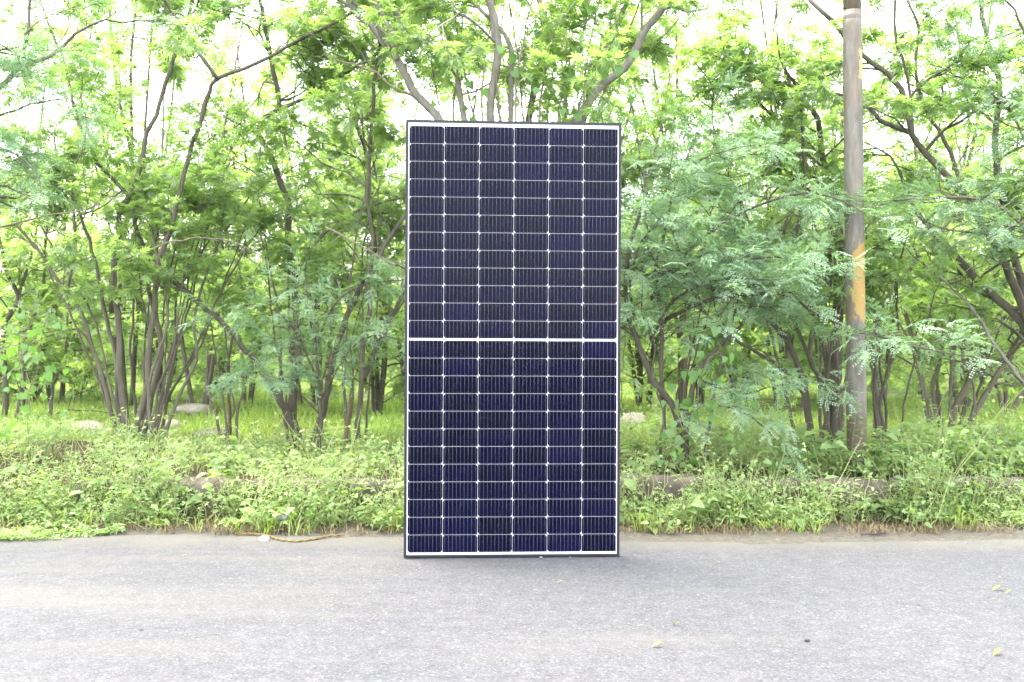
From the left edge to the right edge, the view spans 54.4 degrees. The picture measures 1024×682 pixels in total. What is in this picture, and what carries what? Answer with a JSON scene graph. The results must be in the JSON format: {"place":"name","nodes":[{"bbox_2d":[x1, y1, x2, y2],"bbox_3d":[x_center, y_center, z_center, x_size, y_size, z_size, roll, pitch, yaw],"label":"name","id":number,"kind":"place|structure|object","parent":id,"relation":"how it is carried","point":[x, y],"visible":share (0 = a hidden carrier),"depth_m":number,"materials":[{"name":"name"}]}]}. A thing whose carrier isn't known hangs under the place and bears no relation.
{"place":"outdoors","nodes":[
{"label":"outdoors","id":0,"kind":"place"},
{"bbox_2d":[0,533,1023,681],"bbox_3d":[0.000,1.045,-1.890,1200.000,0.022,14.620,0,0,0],"label":"road","id":1,"kind":"structure","parent":0,"point":[84,609],"depth_m":3.82,"materials":[{"name":"grey asphalt"}]},
{"bbox_2d":[257,535,269,541],"bbox_3d":[-1.288,1.026,5.170,0.065,0.032,0.048,0,0,0],"label":"white stone","id":2,"kind":"object","parent":1,"relation":"on","point":[263,538],"visible":1,"depth_m":5.15,"materials":[{"name":"white stone"}]},
{"bbox_2d":[235,532,344,542],"bbox_3d":[-1.191,1.032,5.227,0.599,0.015,0.198,0,0,4],"label":"rope","id":3,"kind":"object","parent":1,"relation":"on","point":[294,541],"visible":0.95,"depth_m":5.23,"materials":[{"name":"fabric"}]},
{"bbox_2d":[404,119,620,557],"bbox_3d":[0.005,-0.009,4.800,1.038,2.094,0.036,0,0,-3],"label":"solar panel","id":4,"kind":"object","parent":1,"relation":"on","point":[512,335],"visible":1,"depth_m":4.78,"materials":[{"name":"blue glass"}]},
{"bbox_2d":[27,534,1011,678],"bbox_3d":[0.012,1.034,3.965,7.883,0.009,2.723,0,0,0],"label":"grit","id":5,"kind":"object","parent":1,"relation":"on","point":[919,603],"visible":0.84,"depth_m":4.41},
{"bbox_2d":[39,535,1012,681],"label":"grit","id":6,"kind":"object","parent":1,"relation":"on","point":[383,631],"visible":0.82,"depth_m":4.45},
{"bbox_2d":[0,360,1023,543],"bbox_3d":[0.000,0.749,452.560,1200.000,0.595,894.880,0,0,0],"label":"ground","id":7,"kind":"structure","parent":0,"point":[769,536],"depth_m":6.02,"materials":[{"name":"green plant"}]},
{"bbox_2d":[0,246,40,327],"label":"thicket sapling","id":8,"kind":"object","parent":7,"relation":"on","point":[12,288],"visible":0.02,"depth_m":25.00,"materials":[{"name":"green plant"}]},
{"bbox_2d":[8,408,41,458],"bbox_3d":[-3.052,0.590,6.279,0.197,0.342,0.277,0,0,-15],"label":"tall weed","id":9,"kind":"object","parent":7,"relation":"on","point":[15,431],"visible":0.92,"depth_m":6.27,"materials":[{"name":"green plant"}]},
{"bbox_2d":[0,166,72,399],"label":"thicket sapling","id":10,"kind":"object","parent":7,"relation":"on","point":[10,367],"visible":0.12,"depth_m":12.14,"materials":[{"name":"green plant"}]},
{"bbox_2d":[35,420,69,464],"bbox_3d":[-2.875,0.637,6.200,0.222,0.306,0.182,0,0,0],"label":"tall weed","id":11,"kind":"object","parent":7,"relation":"on","point":[65,428],"visible":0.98,"depth_m":6.20,"materials":[{"name":"green plant"}]},
{"bbox_2d":[0,214,131,401],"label":"thicket sapling","id":12,"kind":"object","parent":7,"relation":"on","point":[75,339],"visible":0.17,"depth_m":12.89,"materials":[{"name":"green plant"}]},
{"bbox_2d":[0,230,155,399],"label":"thicket sapling","id":13,"kind":"object","parent":7,"relation":"on","point":[94,390],"visible":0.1,"depth_m":13.92,"materials":[{"name":"green plant"}]},
{"bbox_2d":[0,0,164,403],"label":"thicket sapling","id":14,"kind":"object","parent":7,"relation":"on","point":[127,44],"visible":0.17,"depth_m":13.21,"materials":[{"name":"green plant"}]},
{"bbox_2d":[68,420,104,432],"bbox_3d":[-3.706,0.751,8.601,0.446,0.122,0.403,0,0,0],"label":"rock","id":15,"kind":"object","parent":7,"relation":"on","point":[94,424],"visible":0.11,"depth_m":8.52,"materials":[{"name":"grey stone"}]},
{"bbox_2d":[0,142,173,421],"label":"back tree","id":16,"kind":"object","parent":7,"relation":"on","point":[22,249],"visible":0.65,"depth_m":9.81,"materials":[{"name":"green plant"}]},
{"bbox_2d":[47,222,130,371],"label":"thicket sapling","id":17,"kind":"object","parent":7,"relation":"on","point":[98,308],"depth_m":23.10,"materials":[{"name":"green plant"}]},
{"bbox_2d":[38,214,163,371],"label":"thicket sapling","id":18,"kind":"object","parent":7,"relation":"on","point":[112,357],"visible":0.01,"depth_m":23.78,"materials":[{"name":"green plant"}]},
{"bbox_2d":[0,0,229,226],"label":"edge tree","id":19,"kind":"object","parent":7,"relation":"on","point":[13,68],"visible":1,"depth_m":6.11,"materials":[{"name":"green plant"}]},
{"bbox_2d":[0,280,68,442],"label":"climbing vine","id":20,"kind":"object","parent":19,"relation":"attached to","point":[36,359],"visible":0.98,"depth_m":6.42,"materials":[{"name":"green plant"}]},
{"bbox_2d":[0,187,146,238],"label":"bare twig","id":21,"kind":"object","parent":19,"relation":"attached to","point":[73,212],"visible":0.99,"depth_m":6.64,"materials":[{"name":"brown wood"}]},
{"bbox_2d":[29,0,259,404],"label":"thicket sapling","id":22,"kind":"object","parent":7,"relation":"on","point":[171,107],"visible":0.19,"depth_m":12.19,"materials":[{"name":"green plant"}]},
{"bbox_2d":[89,202,210,379],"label":"thicket sapling","id":23,"kind":"object","parent":7,"relation":"on","point":[139,365],"visible":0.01,"depth_m":20.12,"materials":[{"name":"green plant"}]},
{"bbox_2d":[160,419,182,429],"bbox_3d":[-3.232,0.794,9.407,0.259,0.114,0.252,0,0,0],"label":"rock","id":24,"kind":"object","parent":7,"relation":"on","point":[174,421],"visible":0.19,"depth_m":9.32,"materials":[{"name":"grey stone"}]},
{"bbox_2d":[54,46,307,404],"bbox_3d":[-3.915,-1.238,12.433,3.398,4.563,3.333,0,0,-9],"label":"thicket sapling","id":25,"kind":"object","parent":7,"relation":"on","point":[155,347],"visible":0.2,"depth_m":12.00,"materials":[{"name":"green plant"}]},
{"bbox_2d":[55,0,310,404],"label":"thicket sapling","id":26,"kind":"object","parent":7,"relation":"on","point":[230,129],"visible":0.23,"depth_m":11.39,"materials":[{"name":"green plant"}]},
{"bbox_2d":[172,403,212,415],"bbox_3d":[-3.525,0.750,11.003,0.446,0.125,0.398,0,0,0],"label":"rock","id":27,"kind":"object","parent":7,"relation":"on","point":[191,408],"visible":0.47,"depth_m":10.86,"materials":[{"name":"grey stone"}]},
{"bbox_2d":[192,429,233,437],"bbox_3d":[-2.699,0.835,8.991,0.372,0.080,0.330,0,0,0],"label":"rock","id":28,"kind":"object","parent":7,"relation":"on","point":[206,433],"visible":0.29,"depth_m":8.89,"materials":[{"name":"grey stone"}]},
{"bbox_2d":[145,136,307,395],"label":"thicket sapling","id":29,"kind":"object","parent":7,"relation":"on","point":[201,359],"visible":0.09,"depth_m":14.71,"materials":[{"name":"green plant"}]},
{"bbox_2d":[226,336,232,434],"bbox_3d":[-2.322,0.427,8.199,0.074,0.980,0.040,0,0,0],"label":"dead trunk","id":30,"kind":"object","parent":7,"relation":"on","point":[228,400],"visible":0.6,"depth_m":8.19,"materials":[{"name":"brown wood"}]},
{"bbox_2d":[0,0,464,448],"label":"tree","id":31,"kind":"object","parent":7,"relation":"on","point":[218,204],"visible":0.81,"depth_m":7.57,"materials":[{"name":"green plant"}]},
{"bbox_2d":[325,226,404,275],"bbox_3d":[-0.863,-0.568,6.448,0.684,0.337,0.220,0,0,0],"label":"bare twig","id":32,"kind":"object","parent":31,"relation":"attached to","point":[345,237],"visible":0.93,"depth_m":6.44,"materials":[{"name":"brown wood"}]},
{"bbox_2d":[138,47,347,403],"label":"thicket sapling","id":33,"kind":"object","parent":7,"relation":"on","point":[237,231],"visible":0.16,"depth_m":12.05,"materials":[{"name":"green plant"}]},
{"bbox_2d":[201,227,308,375],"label":"thicket sapling","id":34,"kind":"object","parent":7,"relation":"on","point":[271,332],"visible":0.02,"depth_m":22.02,"materials":[{"name":"green plant"}]},
{"bbox_2d":[168,216,404,459],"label":"young tree","id":35,"kind":"object","parent":7,"relation":"on","point":[317,294],"visible":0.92,"depth_m":7.04,"materials":[{"name":"green plant"}]},
{"bbox_2d":[247,257,343,375],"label":"thicket sapling","id":36,"kind":"object","parent":7,"relation":"on","point":[323,363],"depth_m":22.76,"materials":[{"name":"green plant"}]},
{"bbox_2d":[190,36,405,417],"bbox_3d":[-1.871,-1.150,10.778,3.492,4.392,3.560,0,0,44],"label":"thicket sapling","id":37,"kind":"object","parent":7,"relation":"on","point":[377,393],"visible":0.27,"depth_m":10.72,"materials":[{"name":"green plant"}]},
{"bbox_2d":[93,0,508,447],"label":"crooked tree","id":38,"kind":"object","parent":7,"relation":"on","point":[370,206],"visible":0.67,"depth_m":7.83,"materials":[{"name":"green plant"}]},
{"bbox_2d":[125,234,279,272],"bbox_3d":[-2.171,-0.638,6.984,1.068,0.308,0.296,0,0,-13],"label":"bare twig","id":39,"kind":"object","parent":38,"relation":"attached to","point":[218,239],"visible":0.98,"depth_m":7.05,"materials":[{"name":"brown wood"}]},
{"bbox_2d":[198,0,415,407],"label":"thicket sapling","id":40,"kind":"object","parent":7,"relation":"on","point":[290,140],"visible":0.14,"depth_m":11.77,"materials":[{"name":"green plant"}]},
{"bbox_2d":[223,31,431,411],"bbox_3d":[-2.148,-1.270,11.595,2.270,4.554,2.723,0,0,-35],"label":"thicket sapling","id":41,"kind":"object","parent":7,"relation":"on","point":[277,283],"visible":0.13,"depth_m":11.33,"materials":[{"name":"green plant"}]},
{"bbox_2d":[323,434,349,466],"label":"tall weed","id":42,"kind":"object","parent":7,"relation":"on","point":[333,449],"visible":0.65,"depth_m":6.28,"materials":[{"name":"green plant"}]},
{"bbox_2d":[343,396,351,450],"bbox_3d":[-1.208,0.643,7.300,0.071,0.473,0.040,0,0,0],"label":"dead trunk","id":43,"kind":"object","parent":7,"relation":"on","point":[346,428],"visible":0.69,"depth_m":7.29,"materials":[{"name":"brown wood"}]},
{"bbox_2d":[300,274,399,374],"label":"thicket sapling","id":44,"kind":"object","parent":7,"relation":"on","point":[348,336],"visible":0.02,"depth_m":22.33,"materials":[{"name":"green plant"}]},
{"bbox_2d":[325,220,404,376],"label":"thicket sapling","id":45,"kind":"object","parent":7,"relation":"on","point":[394,361],"visible":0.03,"depth_m":17.65,"materials":[{"name":"green plant"}]},
{"bbox_2d":[363,434,389,468],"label":"tall weed","id":46,"kind":"object","parent":7,"relation":"on","point":[377,453],"visible":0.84,"depth_m":6.29,"materials":[{"name":"green plant"}]},
{"bbox_2d":[307,71,469,393],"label":"thicket sapling","id":47,"kind":"object","parent":7,"relation":"on","point":[394,165],"visible":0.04,"depth_m":13.92,"materials":[{"name":"green plant"}]},
{"bbox_2d":[329,5,558,407],"bbox_3d":[-0.573,-1.262,10.589,2.723,4.564,2.270,0,0,-22],"label":"thicket sapling","id":48,"kind":"object","parent":7,"relation":"on","point":[475,105],"visible":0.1,"depth_m":10.70,"materials":[{"name":"green plant"}]},
{"bbox_2d":[2,260,1006,369],"bbox_3d":[-0.052,-0.852,35.962,69.364,4.891,17.344,0,0,0],"label":"wood","id":49,"kind":"object","parent":7,"relation":"on","point":[404,336],"depth_m":30.07,"materials":[{"name":"green plant"}]},
{"bbox_2d":[300,0,713,122],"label":"spreading tree","id":50,"kind":"object","parent":7,"relation":"on","point":[463,51],"visible":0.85,"depth_m":6.53,"materials":[{"name":"green plant"}]},
{"bbox_2d":[430,0,642,127],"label":"climbing vine","id":51,"kind":"object","parent":50,"relation":"attached to","point":[535,88],"visible":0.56,"depth_m":6.48,"materials":[{"name":"green plant"}]},
{"bbox_2d":[0,414,1017,535],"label":"verge grass","id":52,"kind":"structure","parent":7,"relation":"on","point":[639,522],"depth_m":5.47,"materials":[{"name":"green plant"}]},
{"bbox_2d":[278,513,290,520],"bbox_3d":[-1.245,0.966,5.460,0.075,0.052,0.047,0,0,0],"label":"plastic wrapper","id":53,"kind":"object","parent":52,"relation":"on","point":[280,518],"visible":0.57,"depth_m":5.44,"materials":[{"name":"white plastic"}]},
{"bbox_2d":[0,370,1023,540],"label":"verge weeds","id":54,"kind":"object","parent":7,"relation":"on","point":[630,484],"visible":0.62,"depth_m":5.77,"materials":[{"name":"green plant"}]},
{"bbox_2d":[0,369,1023,452],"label":"grass","id":55,"kind":"structure","parent":7,"relation":"on","point":[394,417],"depth_m":10.40,"materials":[{"name":"green plant"}]},
{"bbox_2d":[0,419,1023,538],"bbox_3d":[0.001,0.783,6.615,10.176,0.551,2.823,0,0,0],"label":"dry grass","id":56,"kind":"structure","parent":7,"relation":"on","point":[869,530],"depth_m":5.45,"materials":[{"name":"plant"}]},
{"bbox_2d":[75,474,1023,519],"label":"kerb","id":57,"kind":"structure","parent":7,"relation":"on","point":[674,488],"depth_m":5.81,"materials":[{"name":"concrete"}]},
{"bbox_2d":[428,0,680,238],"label":"thicket sapling","id":58,"kind":"object","parent":7,"relation":"on","point":[506,55],"visible":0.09,"depth_m":10.57,"materials":[{"name":"green plant"}]},
{"bbox_2d":[524,0,717,410],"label":"thicket sapling","id":59,"kind":"object","parent":7,"relation":"on","point":[635,381],"visible":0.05,"depth_m":10.44,"materials":[{"name":"green plant"}]},
{"bbox_2d":[620,413,646,424],"bbox_3d":[1.089,0.720,8.996,0.265,0.146,0.236,0,0,0],"label":"rock","id":60,"kind":"object","parent":7,"relation":"on","point":[631,415],"visible":0.3,"depth_m":8.94,"materials":[{"name":"grey stone"}]},
{"bbox_2d":[649,439,680,470],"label":"tall weed","id":61,"kind":"object","parent":7,"relation":"on","point":[672,465],"visible":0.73,"depth_m":6.17,"materials":[{"name":"green plant"}]},
{"bbox_2d":[620,208,715,374],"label":"thicket sapling","id":62,"kind":"object","parent":7,"relation":"on","point":[649,341],"visible":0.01,"depth_m":19.41,"materials":[{"name":"green plant"}]},
{"bbox_2d":[530,0,821,407],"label":"thicket sapling","id":63,"kind":"object","parent":7,"relation":"on","point":[682,361],"visible":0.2,"depth_m":10.84,"materials":[{"name":"green plant"}]},
{"bbox_2d":[536,45,827,408],"bbox_3d":[1.919,-1.256,11.655,3.560,4.650,3.492,0,0,30],"label":"thicket sapling","id":64,"kind":"object","parent":7,"relation":"on","point":[632,360],"visible":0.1,"depth_m":11.56,"materials":[{"name":"green plant"}]},
{"bbox_2d":[637,178,772,372],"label":"thicket sapling","id":65,"kind":"object","parent":7,"relation":"on","point":[710,348],"visible":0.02,"depth_m":19.00,"materials":[{"name":"green plant"}]},
{"bbox_2d":[621,65,823,407],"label":"thicket sapling","id":66,"kind":"object","parent":7,"relation":"on","point":[701,389],"visible":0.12,"depth_m":11.07,"materials":[{"name":"green plant"}]},
{"bbox_2d":[722,205,803,377],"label":"thicket sapling","id":67,"kind":"object","parent":7,"relation":"on","point":[755,347],"visible":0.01,"depth_m":21.02,"materials":[{"name":"green plant"}]},
{"bbox_2d":[621,83,907,396],"bbox_3d":[3.401,-1.303,13.528,3.810,4.699,3.884,0,0,-40],"label":"thicket sapling","id":68,"kind":"object","parent":7,"relation":"on","point":[748,352],"visible":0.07,"depth_m":13.79,"materials":[{"name":"green plant"}]},
{"bbox_2d":[769,442,811,475],"bbox_3d":[1.718,0.744,6.207,0.222,0.231,0.248,0,0,-34],"label":"tall weed","id":69,"kind":"object","parent":7,"relation":"on","point":[785,457],"visible":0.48,"depth_m":6.19,"materials":[{"name":"green plant"}]},
{"bbox_2d":[705,30,879,406],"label":"thicket sapling","id":70,"kind":"object","parent":7,"relation":"on","point":[792,339],"visible":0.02,"depth_m":11.98,"materials":[{"name":"green plant"}]},
{"bbox_2d":[620,59,1000,480],"bbox_3d":[1.458,-0.417,6.139,2.731,2.637,2.038,0,0,38],"label":"feathery tree","id":71,"kind":"object","parent":7,"relation":"on","point":[744,263],"visible":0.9,"depth_m":6.05,"materials":[{"name":"green plant"}]},
{"bbox_2d":[652,316,756,468],"bbox_3d":[1.159,0.322,5.926,0.612,0.937,0.401,0,0,0],"label":"climbing vine","id":72,"kind":"object","parent":71,"relation":"attached to","point":[686,402],"visible":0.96,"depth_m":6.00,"materials":[{"name":"green plant"}]},
{"bbox_2d":[658,0,979,411],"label":"thicket sapling","id":73,"kind":"object","parent":7,"relation":"on","point":[786,355],"visible":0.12,"depth_m":11.15,"materials":[{"name":"green plant"}]},
{"bbox_2d":[622,0,1023,456],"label":"leaning tree","id":74,"kind":"object","parent":7,"relation":"on","point":[736,51],"visible":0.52,"depth_m":7.11,"materials":[{"name":"green plant"}]},
{"bbox_2d":[716,106,948,398],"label":"thicket sapling","id":75,"kind":"object","parent":7,"relation":"on","point":[899,370],"visible":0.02,"depth_m":13.02,"materials":[{"name":"green plant"}]},
{"bbox_2d":[778,135,912,387],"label":"thicket sapling","id":76,"kind":"object","parent":7,"relation":"on","point":[881,292],"visible":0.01,"depth_m":17.16,"materials":[{"name":"green plant"}]},
{"bbox_2d":[833,402,868,476],"bbox_3d":[2.038,0.614,6.007,0.226,0.532,0.215,0,0,23],"label":"tall weed","id":77,"kind":"object","parent":7,"relation":"on","point":[864,443],"visible":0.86,"depth_m":6.00,"materials":[{"name":"green plant"}]},
{"bbox_2d":[843,0,866,476],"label":"pole","id":78,"kind":"object","parent":7,"relation":"on","point":[853,124],"visible":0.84,"depth_m":6.20,"materials":[{"name":"beige wood"}]},
{"bbox_2d":[861,531,885,534],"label":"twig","id":79,"kind":"object","parent":7,"relation":"on","point":[874,533],"visible":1,"depth_m":5.33,"materials":[{"name":"brown wood"}]},
{"bbox_2d":[857,430,899,478],"bbox_3d":[2.218,0.701,6.019,0.231,0.324,0.222,0,0,30],"label":"tall weed","id":80,"kind":"object","parent":7,"relation":"on","point":[874,466],"visible":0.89,"depth_m":6.01,"materials":[{"name":"green plant"}]},
{"bbox_2d":[761,0,1023,389],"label":"arching tree","id":81,"kind":"object","parent":7,"relation":"on","point":[901,103],"visible":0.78,"depth_m":6.82,"materials":[{"name":"green plant"}]},
{"bbox_2d":[792,36,995,403],"bbox_3d":[4.542,-1.346,12.051,2.270,4.664,2.723,0,0,-7],"label":"thicket sapling","id":82,"kind":"object","parent":7,"relation":"on","point":[889,383],"visible":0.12,"depth_m":11.95,"materials":[{"name":"green plant"}]},
{"bbox_2d":[886,430,915,441],"bbox_3d":[3.043,0.755,7.798,0.280,0.119,0.244,0,0,0],"label":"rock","id":83,"kind":"object","parent":7,"relation":"on","point":[897,436],"visible":0.07,"depth_m":7.72,"materials":[{"name":"stone"}]},
{"bbox_2d":[800,0,1023,411],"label":"thicket sapling","id":84,"kind":"object","parent":7,"relation":"on","point":[915,150],"visible":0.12,"depth_m":11.23,"materials":[{"name":"green plant"}]},
{"bbox_2d":[805,151,1023,431],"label":"fan tree","id":85,"kind":"object","parent":7,"relation":"on","point":[964,394],"visible":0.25,"depth_m":8.98,"materials":[{"name":"green plant"}]},
{"bbox_2d":[806,104,1023,398],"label":"thicket sapling","id":86,"kind":"object","parent":7,"relation":"on","point":[917,384],"visible":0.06,"depth_m":14.28,"materials":[{"name":"green plant"}]},
{"bbox_2d":[820,0,1023,296],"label":"hanging tree","id":87,"kind":"object","parent":7,"relation":"on","point":[1018,223],"visible":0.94,"depth_m":6.28,"materials":[{"name":"green plant"}]},
{"bbox_2d":[899,231,951,375],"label":"thicket sapling","id":88,"kind":"object","parent":7,"relation":"on","point":[938,345],"visible":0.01,"depth_m":22.84,"materials":[{"name":"green plant"}]},
{"bbox_2d":[885,219,984,370],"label":"thicket sapling","id":89,"kind":"object","parent":7,"relation":"on","point":[939,335],"depth_m":25.94,"materials":[{"name":"green plant"}]},
{"bbox_2d":[942,387,961,447],"bbox_3d":[2.742,0.575,6.201,0.132,0.579,0.014,0,0,0],"label":"tendril","id":90,"kind":"object","parent":7,"relation":"on","point":[943,411],"visible":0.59,"depth_m":6.20,"materials":[{"name":"green plant"}]},
{"bbox_2d":[899,69,1023,396],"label":"thicket sapling","id":91,"kind":"object","parent":7,"relation":"on","point":[980,369],"depth_m":13.17,"materials":[{"name":"green plant"}]},
{"bbox_2d":[917,272,1017,383],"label":"thicket sapling","id":92,"kind":"object","parent":7,"relation":"on","point":[944,371],"visible":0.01,"depth_m":18.76,"materials":[{"name":"green plant"}]},
{"bbox_2d":[960,416,979,474],"bbox_3d":[2.855,0.649,6.201,0.128,0.370,0.012,0,0,-1],"label":"tendril","id":93,"kind":"object","parent":7,"relation":"on","point":[972,445],"visible":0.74,"depth_m":6.20,"materials":[{"name":"green plant"}]},
{"bbox_2d":[924,109,1023,405],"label":"thicket sapling","id":94,"kind":"object","parent":7,"relation":"on","point":[996,354],"visible":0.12,"depth_m":12.89,"materials":[{"name":"green plant"}]},
{"bbox_2d":[935,153,1023,415],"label":"fan tree","id":95,"kind":"object","parent":7,"relation":"on","point":[1005,394],"visible":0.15,"depth_m":10.98,"materials":[{"name":"green plant"}]},
{"bbox_2d":[987,419,999,475],"bbox_3d":[2.996,0.675,6.199,0.078,0.379,0.016,0,0,0],"label":"tendril","id":96,"kind":"object","parent":7,"relation":"on","point":[994,443],"visible":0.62,"depth_m":6.20},
{"bbox_2d":[976,439,1021,469],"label":"tall weed","id":97,"kind":"object","parent":7,"relation":"on","point":[999,441],"visible":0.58,"depth_m":6.16,"materials":[{"name":"green plant"}]},
{"bbox_2d":[975,151,1023,389],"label":"thicket sapling","id":98,"kind":"object","parent":7,"relation":"on","point":[986,377],"visible":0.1,"depth_m":14.32,"materials":[{"name":"green plant"}]},
{"bbox_2d":[999,434,1023,476],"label":"tall weed","id":99,"kind":"object","parent":7,"relation":"on","point":[1016,451],"visible":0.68,"depth_m":6.16,"materials":[{"name":"green plant"}]},
{"bbox_2d":[0,0,1023,308],"label":"sky","id":100,"kind":"structure","parent":0,"point":[901,8],"materials":[{"name":"white"}]}
]}

